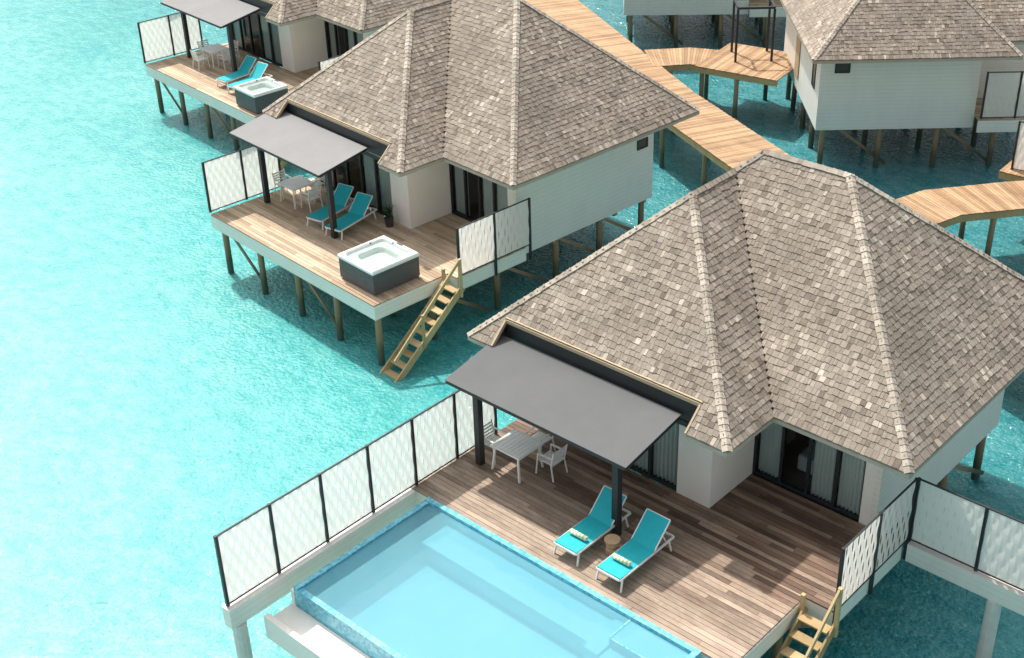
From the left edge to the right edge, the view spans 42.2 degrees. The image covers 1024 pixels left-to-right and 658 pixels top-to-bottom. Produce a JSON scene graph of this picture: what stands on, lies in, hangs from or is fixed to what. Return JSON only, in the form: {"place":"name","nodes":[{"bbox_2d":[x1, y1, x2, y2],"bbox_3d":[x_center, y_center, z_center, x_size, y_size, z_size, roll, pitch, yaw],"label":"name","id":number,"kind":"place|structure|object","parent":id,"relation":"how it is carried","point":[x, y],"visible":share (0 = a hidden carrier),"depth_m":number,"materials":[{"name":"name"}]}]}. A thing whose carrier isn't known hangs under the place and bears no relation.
{"place":"outdoors","nodes":[
{"label":"outdoors","id":0,"kind":"place"},
{"bbox_2d":[0,0,1023,657],"bbox_3d":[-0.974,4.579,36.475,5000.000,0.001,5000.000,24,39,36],"label":"water","id":1,"kind":"structure","parent":0,"point":[174,396],"depth_m":43.47,"materials":[{"name":"teal liquid"}]},
{"bbox_2d":[145,0,435,169],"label":"overwater villa","id":2,"kind":"object","parent":1,"relation":"in","point":[297,40],"visible":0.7,"depth_m":59.49,"materials":[{"name":"brown wood"}]},
{"bbox_2d":[137,12,202,62],"bbox_3d":[-15.916,-13.710,61.964,3.120,1.930,0.070,-25,38,-34],"label":"privacy fence","id":3,"kind":"object","parent":2,"relation":"attached to","point":[173,38],"visible":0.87,"depth_m":61.82,"materials":[{"name":"grey metal"}]},
{"bbox_2d":[190,50,209,67],"bbox_3d":[-14.254,-12.340,60.617,0.610,0.876,0.570,-25,38,-34],"label":"dining chair","id":4,"kind":"object","parent":2,"relation":"on","point":[196,57],"visible":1,"depth_m":60.52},
{"bbox_2d":[197,39,216,61],"bbox_3d":[-14.183,-12.927,61.615,0.570,0.876,0.610,-25,38,-34],"label":"dining chair","id":5,"kind":"object","parent":2,"relation":"on","point":[207,44],"visible":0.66,"depth_m":61.61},
{"bbox_2d":[201,44,230,67],"bbox_3d":[-13.636,-12.574,61.106,0.925,0.752,0.972,-25,38,-34],"label":"dining table","id":6,"kind":"object","parent":2,"relation":"on","point":[214,48],"visible":0.97,"depth_m":60.86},
{"bbox_2d":[217,51,230,69],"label":"dining chair","id":7,"kind":"object","parent":2,"relation":"on","point":[225,57],"visible":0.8,"depth_m":60.38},
{"bbox_2d":[223,40,240,59],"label":"dining chair","id":8,"kind":"object","parent":2,"relation":"on","point":[235,46],"visible":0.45,"depth_m":61.49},
{"bbox_2d":[216,55,256,89],"bbox_3d":[-12.141,-11.412,58.865,0.748,0.925,2.040,22,38,35],"label":"sun lounger","id":9,"kind":"object","parent":2,"relation":"on","point":[248,62],"visible":0.94,"depth_m":58.95,"materials":[{"name":"teal fabric"}]},
{"bbox_2d":[227,61,272,92],"bbox_3d":[-11.487,-10.978,58.087,0.748,0.925,2.040,22,38,35],"label":"sun lounger","id":10,"kind":"object","parent":2,"relation":"on","point":[258,71],"visible":0.66,"depth_m":58.27,"materials":[{"name":"teal fabric"}]},
{"bbox_2d":[231,14,282,66],"bbox_3d":[-11.820,-13.732,61.428,0.225,2.290,4.420,-25,38,-34],"label":"sliding door","id":11,"kind":"structure","parent":2,"relation":"in","point":[267,31],"depth_m":61.10,"materials":[{"name":"glass"}]},
{"bbox_2d":[233,76,288,113],"bbox_3d":[-10.601,-9.918,56.229,1.700,0.872,1.650,-25,38,-34],"label":"hot tub","id":12,"kind":"object","parent":2,"relation":"on","point":[257,96],"visible":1,"depth_m":55.87,"materials":[{"name":"white plastic"}]},
{"bbox_2d":[318,54,342,70],"bbox_3d":[-6.929,-10.830,57.259,3.170,2.270,0.070,-25,38,-34],"label":"privacy fence","id":13,"kind":"object","parent":2,"relation":"attached to","point":[325,63],"visible":0.02,"depth_m":56.08,"materials":[{"name":"grey metal"}]},
{"bbox_2d":[324,21,362,57],"bbox_3d":[-7.366,-12.699,59.406,0.225,2.290,3.028,-25,38,-34],"label":"sliding door","id":14,"kind":"structure","parent":2,"relation":"in","point":[353,36],"depth_m":59.80,"materials":[{"name":"grey metal"}]},
{"bbox_2d":[222,488,415,657],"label":"fence beam","id":15,"kind":"structure","parent":1,"relation":"in","point":[239,612],"depth_m":30.69,"materials":[{"name":"white"}]},
{"bbox_2d":[213,390,497,606],"bbox_3d":[-3.390,3.585,31.661,0.070,1.980,8.790,24,39,36],"label":"privacy fence","id":16,"kind":"object","parent":15,"relation":"on","point":[454,406],"visible":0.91,"depth_m":31.10,"materials":[{"name":"grey metal"}]},
{"bbox_2d":[211,0,699,382],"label":"overwater villa","id":17,"kind":"object","parent":1,"relation":"in","point":[436,123],"visible":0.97,"depth_m":45.06,"materials":[{"name":"brown wood"}]},
{"bbox_2d":[201,146,281,212],"bbox_3d":[-9.647,-5.534,47.641,3.120,1.930,0.070,-26,38,-35],"label":"privacy fence","id":18,"kind":"object","parent":17,"relation":"attached to","point":[245,189],"visible":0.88,"depth_m":47.44,"materials":[{"name":"grey metal"}]},
{"bbox_2d":[272,169,295,199],"bbox_3d":[-8.283,-5.267,48.196,0.570,0.876,0.610,-26,38,-35],"label":"dining chair","id":19,"kind":"object","parent":17,"relation":"on","point":[276,179],"visible":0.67,"depth_m":48.20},
{"bbox_2d":[278,175,315,208],"bbox_3d":[-7.724,-4.920,47.697,0.925,0.752,0.972,-26,38,-35],"label":"dining table","id":20,"kind":"object","parent":17,"relation":"on","point":[295,183],"visible":0.98,"depth_m":47.48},
{"bbox_2d":[300,185,323,212],"bbox_3d":[-7.136,-4.703,47.167,0.570,0.876,0.610,-26,38,-35],"label":"dining chair","id":21,"kind":"object","parent":17,"relation":"on","point":[311,195],"visible":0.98,"depth_m":47.00,"materials":[{"name":"white metal"}]},
{"bbox_2d":[305,175,325,194],"bbox_3d":[-7.125,-5.272,48.138,0.610,0.876,0.570,-26,38,-35],"label":"dining chair","id":22,"kind":"object","parent":17,"relation":"on","point":[317,183],"visible":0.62,"depth_m":48.10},
{"bbox_2d":[306,183,353,229],"bbox_3d":[-6.289,-4.322,46.421,0.748,0.925,2.040,17,35,29],"label":"sun lounger","id":23,"kind":"object","parent":17,"relation":"on","point":[342,194],"visible":0.82,"depth_m":46.56,"materials":[{"name":"teal fabric"}]},
{"bbox_2d":[325,192,376,239],"bbox_3d":[-5.544,-3.931,45.712,0.748,0.925,2.040,17,35,29],"label":"sun lounger","id":24,"kind":"object","parent":17,"relation":"on","point":[359,207],"visible":0.94,"depth_m":45.88,"materials":[{"name":"teal fabric"}]},
{"bbox_2d":[320,154,392,215],"bbox_3d":[-5.544,-5.598,47.177,0.225,2.290,4.420,-26,38,-35],"label":"sliding door","id":25,"kind":"structure","parent":17,"relation":"in","point":[373,188],"depth_m":46.62,"materials":[{"name":"glass"}]},
{"bbox_2d":[337,235,419,294],"bbox_3d":[-4.244,-2.050,42.428,1.900,0.872,1.850,-26,38,-35],"label":"hot tub","id":26,"kind":"object","parent":17,"relation":"on","point":[380,264],"visible":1,"depth_m":42.14,"materials":[{"name":"white acrylic"},{"name":"dark grey side panelling"},{"name":"water"}]},
{"bbox_2d":[382,202,393,227],"bbox_3d":[-4.231,-3.928,45.699,0.506,0.846,0.503,24,39,36],"label":"potted plant","id":27,"kind":"object","parent":17,"relation":"on","point":[389,220],"visible":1,"depth_m":45.68,"materials":[{"name":"green plant"}]},
{"bbox_2d":[449,164,507,229],"bbox_3d":[-1.044,-4.611,45.232,0.225,2.290,3.028,-26,38,-35],"label":"sliding door","id":28,"kind":"structure","parent":17,"relation":"in","point":[491,197],"depth_m":45.49,"materials":[{"name":"grey metal"}]},
{"bbox_2d":[456,197,531,275],"bbox_3d":[-0.550,-2.749,43.093,3.170,2.270,0.070,-26,38,-35],"label":"privacy fence","id":29,"kind":"object","parent":17,"relation":"attached to","point":[514,232],"visible":0.99,"depth_m":42.95,"materials":[{"name":"grey metal"}]},
{"bbox_2d":[637,137,647,150],"bbox_3d":[4.628,-6.586,47.157,0.550,0.370,0.070,-26,38,-35],"label":"window","id":30,"kind":"structure","parent":17,"relation":"in","point":[643,143],"depth_m":47.15,"materials":[{"name":"black glass"}]},
{"bbox_2d":[263,497,701,657],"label":"swimming pool","id":31,"kind":"structure","parent":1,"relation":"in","point":[428,577],"depth_m":30.05,"materials":[{"name":"blue liquid"}]},
{"bbox_2d":[525,0,789,185],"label":"boardwalk","id":32,"kind":"structure","parent":1,"relation":"in","point":[719,137],"depth_m":54.90,"materials":[{"name":"brown wood"}]},
{"bbox_2d":[644,47,717,99],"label":"boardwalk","id":33,"kind":"structure","parent":1,"relation":"in","point":[666,59],"depth_m":60.15,"materials":[{"name":"brown wood"}]},
{"bbox_2d":[623,0,786,47],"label":"overwater villa","id":34,"kind":"object","parent":1,"relation":"in","point":[717,10],"visible":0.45,"depth_m":67.31,"materials":[{"name":"white paint"}]},
{"bbox_2d":[411,149,1023,657],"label":"overwater villa","id":35,"kind":"object","parent":1,"relation":"in","point":[787,377],"visible":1,"depth_m":31.26,"materials":[{"name":"brown wood"}]},
{"bbox_2d":[484,419,506,464],"bbox_3d":[-0.475,2.875,33.843,0.610,0.876,0.570,24,39,36],"label":"dining chair","id":36,"kind":"object","parent":35,"relation":"on","point":[490,440],"visible":0.6,"depth_m":33.88,"materials":[{"name":"white metal"}]},
{"bbox_2d":[490,429,543,483],"bbox_3d":[0.135,3.195,33.386,0.972,0.752,0.925,24,39,36],"label":"dining table","id":37,"kind":"object","parent":35,"relation":"on","point":[517,445],"visible":1,"depth_m":33.18,"materials":[{"name":"white metal"}]},
{"bbox_2d":[526,426,555,453],"bbox_3d":[0.717,2.800,33.903,0.570,0.876,0.610,24,39,36],"label":"dining chair","id":38,"kind":"object","parent":35,"relation":"on","point":[544,438],"visible":0.48,"depth_m":33.91,"materials":[{"name":"white metal"}]},
{"bbox_2d":[535,443,567,481],"bbox_3d":[0.990,3.241,33.134,0.610,0.876,0.570,24,39,36],"label":"dining chair","id":39,"kind":"object","parent":35,"relation":"on","point":[551,458],"visible":1,"depth_m":33.01,"materials":[{"name":"white metal"}]},
{"bbox_2d":[553,485,630,566],"bbox_3d":[1.880,4.520,30.854,0.748,0.925,2.040,24,39,36],"label":"sun lounger","id":40,"kind":"object","parent":35,"relation":"on","point":[595,524],"visible":0.97,"depth_m":30.89,"materials":[{"name":"teal fabric"}]},
{"bbox_2d":[569,528,587,540],"bbox_3d":[1.532,4.733,30.531,0.486,0.124,0.124,24,39,36],"label":"rolled towel","id":41,"kind":"object","parent":40,"relation":"on","point":[574,532],"visible":1,"depth_m":30.48,"materials":[{"name":"white fabric"}]},
{"bbox_2d":[604,534,620,555],"bbox_3d":[2.307,4.989,30.527,0.380,0.410,0.380,24,39,36],"label":"side table","id":42,"kind":"object","parent":35,"relation":"on","point":[612,541],"visible":0.92,"depth_m":30.42,"materials":[{"name":"brown wicker"}]},
{"bbox_2d":[595,508,674,592],"bbox_3d":[2.806,4.958,30.052,0.748,0.925,2.040,24,39,36],"label":"sun lounger","id":43,"kind":"object","parent":35,"relation":"on","point":[638,549],"visible":1,"depth_m":30.14,"materials":[{"name":"teal fabric"}]},
{"bbox_2d":[612,553,631,566],"bbox_3d":[2.458,5.171,29.729,0.486,0.124,0.124,24,39,36],"label":"rolled towel","id":44,"kind":"object","parent":43,"relation":"on","point":[619,558],"visible":1,"depth_m":29.68,"materials":[{"name":"white fabric"}]},
{"bbox_2d":[630,423,678,490],"bbox_3d":[2.478,2.252,33.310,4.420,2.290,0.225,24,39,36],"label":"sliding door","id":45,"kind":"structure","parent":35,"relation":"in","point":[665,462],"depth_m":32.67,"materials":[{"name":"glass"}]},
{"bbox_2d":[752,422,865,520],"bbox_3d":[7.149,3.033,31.707,3.028,2.290,0.225,24,39,36],"label":"sliding door","id":46,"kind":"structure","parent":35,"relation":"in","point":[826,466],"depth_m":31.76,"materials":[{"name":"glass"}]},
{"bbox_2d":[832,477,917,624],"bbox_3d":[8.046,4.971,29.365,0.070,2.320,3.240,24,39,36],"label":"privacy fence","id":47,"kind":"object","parent":35,"relation":"attached to","point":[878,531],"visible":0.97,"depth_m":29.21,"materials":[{"name":"grey metal"}]},
{"bbox_2d":[695,43,793,119],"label":"boardwalk","id":48,"kind":"structure","parent":1,"relation":"in","point":[753,64],"depth_m":58.98,"materials":[{"name":"brown wood"}]},
{"bbox_2d":[730,0,775,61],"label":"entrance frame","id":49,"kind":"object","parent":48,"relation":"on","point":[770,7],"visible":1,"depth_m":58.91,"materials":[{"name":"grey metal"}]},
{"bbox_2d":[780,0,1023,167],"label":"overwater villa","id":50,"kind":"object","parent":1,"relation":"in","point":[880,65],"visible":0.94,"depth_m":52.59,"materials":[{"name":"white paint"}]},
{"bbox_2d":[794,35,800,78],"bbox_3d":[12.313,-11.912,57.132,0.045,2.100,0.900,-1,30,2],"label":"door","id":51,"kind":"structure","parent":50,"relation":"in","point":[798,42],"depth_m":57.13,"materials":[{"name":"brown wood"}]},
{"bbox_2d":[811,64,816,88],"bbox_3d":[12.238,-10.404,53.670,0.070,1.250,0.650,-1,30,2],"label":"window","id":52,"kind":"structure","parent":50,"relation":"in","point":[814,67],"depth_m":53.81,"materials":[{"name":"grey glass"}]},
{"bbox_2d":[835,63,850,72],"bbox_3d":[13.038,-10.334,52.316,0.600,0.500,0.070,-1,30,2],"label":"window","id":53,"kind":"structure","parent":50,"relation":"in","point":[841,67],"depth_m":52.33,"materials":[{"name":"black glass"}]},
{"bbox_2d":[980,71,1023,118],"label":"privacy fence","id":54,"kind":"object","parent":50,"relation":"on","point":[1008,107],"visible":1,"depth_m":52.23,"materials":[{"name":"grey metal"}]},
{"bbox_2d":[895,181,1023,255],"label":"boardwalk","id":55,"kind":"structure","parent":1,"relation":"in","point":[950,206],"depth_m":46.19,"materials":[{"name":"brown wood"}]},
{"bbox_2d":[905,540,1023,657],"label":"fence beam","id":56,"kind":"structure","parent":1,"relation":"in","point":[997,594],"depth_m":29.90,"materials":[{"name":"white"}]},
{"bbox_2d":[909,477,1023,590],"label":"privacy fence","id":57,"kind":"object","parent":56,"relation":"on","point":[988,545],"visible":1,"depth_m":29.43,"materials":[{"name":"grey metal"}]},
{"bbox_2d":[998,161,1023,180],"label":"boardwalk","id":58,"kind":"structure","parent":1,"relation":"in","point":[1006,173],"depth_m":48.24,"materials":[{"name":"brown wood"}]},
{"bbox_2d":[1010,121,1023,170],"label":"privacy fence","id":59,"kind":"object","parent":58,"relation":"on","point":[1017,163],"visible":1,"depth_m":47.97,"materials":[{"name":"grey metal"}]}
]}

